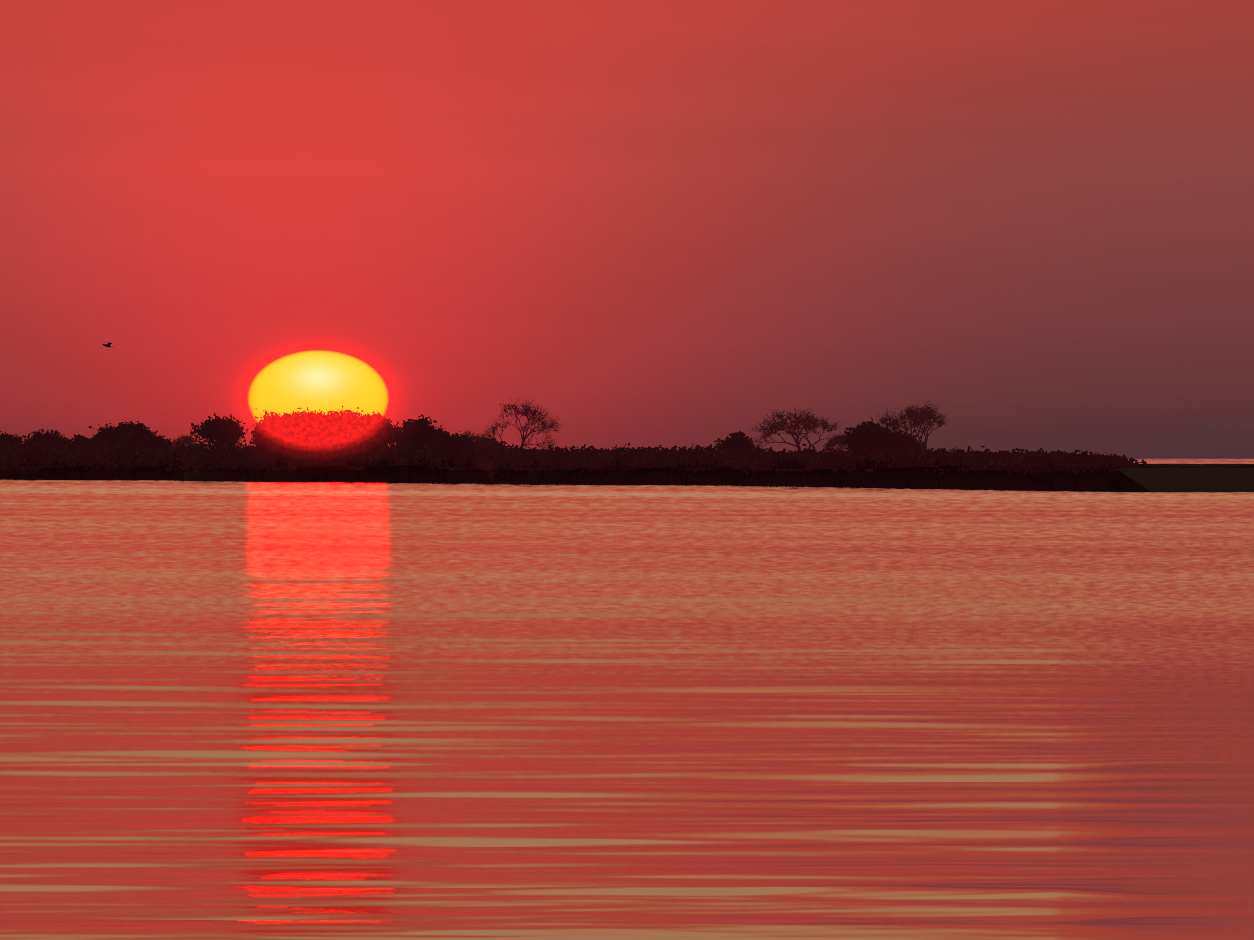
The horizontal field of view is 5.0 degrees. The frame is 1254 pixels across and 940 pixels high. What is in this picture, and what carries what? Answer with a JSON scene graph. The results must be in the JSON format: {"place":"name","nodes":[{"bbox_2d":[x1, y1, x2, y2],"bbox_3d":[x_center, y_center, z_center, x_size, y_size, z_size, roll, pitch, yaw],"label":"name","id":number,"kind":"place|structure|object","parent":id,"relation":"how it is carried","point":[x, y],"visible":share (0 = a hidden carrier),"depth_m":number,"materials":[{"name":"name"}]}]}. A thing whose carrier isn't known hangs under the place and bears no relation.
{"place":"outdoors","nodes":[
{"label":"outdoors","id":0,"kind":"place"},
{"bbox_2d":[0,459,1253,939],"bbox_3d":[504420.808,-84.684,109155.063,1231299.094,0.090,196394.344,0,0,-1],"label":"water","id":1,"kind":"structure","parent":0,"point":[352,711],"depth_m":113.64,"materials":[{"name":"red liquid"}]},
{"bbox_2d":[0,464,1253,491],"bbox_3d":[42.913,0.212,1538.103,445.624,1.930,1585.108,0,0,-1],"label":"land","id":2,"kind":"structure","parent":0,"point":[1195,477],"depth_m":1031.81,"materials":[{"name":"soil"}]},
{"bbox_2d":[0,431,24,467],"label":"bush","id":3,"kind":"object","parent":2,"relation":"on","point":[7,437],"visible":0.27,"depth_m":1434.73,"materials":[{"name":"black plant"}]},
{"bbox_2d":[21,429,70,449],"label":"bush","id":4,"kind":"object","parent":2,"relation":"on","point":[38,437],"visible":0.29,"depth_m":1410.44,"materials":[{"name":"black plant"}]},
{"bbox_2d":[60,434,89,452],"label":"bush","id":5,"kind":"object","parent":2,"relation":"on","point":[78,441],"visible":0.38,"depth_m":1380.99,"materials":[{"name":"black plant"}]},
{"bbox_2d":[84,423,138,467],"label":"bush","id":6,"kind":"object","parent":2,"relation":"on","point":[116,435],"visible":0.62,"depth_m":1368.28,"materials":[{"name":"black plant"}]},
{"bbox_2d":[113,419,157,446],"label":"bush","id":7,"kind":"object","parent":2,"relation":"on","point":[138,431],"visible":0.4,"depth_m":1391.44,"materials":[{"name":"black plant"}]},
{"bbox_2d":[138,435,172,450],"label":"bush","id":8,"kind":"object","parent":2,"relation":"on","point":[158,440],"visible":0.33,"depth_m":1362.76,"materials":[{"name":"black plant"}]},
{"bbox_2d":[168,433,198,453],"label":"bush","id":9,"kind":"object","parent":2,"relation":"on","point":[187,440],"depth_m":1334.11,"materials":[{"name":"black plant"}]},
{"bbox_2d":[190,413,248,448],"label":"bush","id":10,"kind":"object","parent":2,"relation":"on","point":[215,430],"depth_m":1313.05,"materials":[{"name":"black plant"}]},
{"bbox_2d":[244,408,283,449],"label":"bush","id":11,"kind":"object","parent":2,"relation":"on","point":[260,432],"depth_m":1267.26,"materials":[{"name":"red plant"}]},
{"bbox_2d":[264,407,337,469],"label":"bush","id":12,"kind":"object","parent":2,"relation":"on","point":[295,431],"depth_m":1230.47,"materials":[{"name":"red plant"}]},
{"bbox_2d":[274,408,337,449],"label":"bush","id":13,"kind":"object","parent":2,"relation":"on","point":[320,419],"depth_m":1254.35,"materials":[{"name":"red plant"}]},
{"bbox_2d":[323,405,362,449],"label":"bush","id":14,"kind":"object","parent":2,"relation":"on","point":[334,414],"depth_m":1259.34,"materials":[{"name":"red plant"}]},
{"bbox_2d":[323,409,389,469],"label":"bush","id":15,"kind":"object","parent":2,"relation":"on","point":[351,430],"depth_m":1212.25,"materials":[{"name":"red plant"}]},
{"bbox_2d":[366,411,399,450],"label":"bush","id":16,"kind":"object","parent":2,"relation":"on","point":[391,434],"depth_m":1232.20,"materials":[{"name":"black plant"}]},
{"bbox_2d":[393,414,456,449],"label":"bush","id":17,"kind":"object","parent":2,"relation":"on","point":[415,432],"depth_m":1248.55,"materials":[{"name":"black plant"}]},
{"bbox_2d":[426,431,472,469],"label":"bush","id":18,"kind":"object","parent":2,"relation":"on","point":[461,442],"depth_m":1187.09,"materials":[{"name":"black plant"}]},
{"bbox_2d":[462,430,488,441],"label":"bush","id":19,"kind":"object","parent":2,"relation":"on","point":[473,437],"visible":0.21,"depth_m":1200.67,"materials":[{"name":"black plant"}]},
{"bbox_2d":[472,437,510,450],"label":"bush","id":20,"kind":"object","parent":2,"relation":"on","point":[474,444],"visible":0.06,"depth_m":1197.11,"materials":[{"name":"black plant"}]},
{"bbox_2d":[471,399,561,481],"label":"acacia tree","id":21,"kind":"object","parent":2,"relation":"on","point":[525,409],"visible":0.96,"depth_m":1151.24,"materials":[{"name":"black plant"}]},
{"bbox_2d":[0,448,1112,489],"bbox_3d":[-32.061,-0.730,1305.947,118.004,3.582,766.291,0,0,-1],"label":"reeds belt","id":22,"kind":"object","parent":2,"relation":"on","point":[365,476],"visible":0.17,"depth_m":1119.74,"materials":[{"name":"black plant"}]},
{"bbox_2d":[0,436,1147,475],"bbox_3d":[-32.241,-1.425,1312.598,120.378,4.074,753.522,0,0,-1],"label":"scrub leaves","id":23,"kind":"object","parent":2,"relation":"on","point":[250,457],"visible":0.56,"depth_m":1123.47,"materials":[{"name":"black plant"}]},
{"bbox_2d":[714,431,755,451],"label":"bush","id":24,"kind":"object","parent":2,"relation":"on","point":[738,440],"visible":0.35,"depth_m":1130.00,"materials":[{"name":"black plant"}]},
{"bbox_2d":[747,408,844,450],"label":"acacia tree","id":25,"kind":"object","parent":2,"relation":"on","point":[807,421],"visible":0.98,"depth_m":1065.31,"materials":[{"name":"black plant"}]},
{"bbox_2d":[822,433,848,451],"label":"bush","id":26,"kind":"object","parent":2,"relation":"on","point":[837,439],"visible":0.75,"depth_m":1054.77,"materials":[{"name":"black plant"}]},
{"bbox_2d":[842,417,905,471],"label":"bush","id":27,"kind":"object","parent":2,"relation":"on","point":[868,437],"visible":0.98,"depth_m":1029.98,"materials":[{"name":"black plant"}]},
{"bbox_2d":[878,428,929,453],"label":"bush","id":28,"kind":"object","parent":2,"relation":"on","point":[909,442],"visible":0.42,"depth_m":1060.96,"materials":[{"name":"black plant"}]},
{"bbox_2d":[876,400,949,453],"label":"acacia tree","id":29,"kind":"object","parent":2,"relation":"on","point":[920,417],"visible":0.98,"depth_m":1046.12,"materials":[{"name":"black plant"}]},
{"bbox_2d":[0,0,1253,458],"label":"sky","id":30,"kind":"structure","parent":0,"point":[668,224],"materials":[{"name":"red"}]}
]}

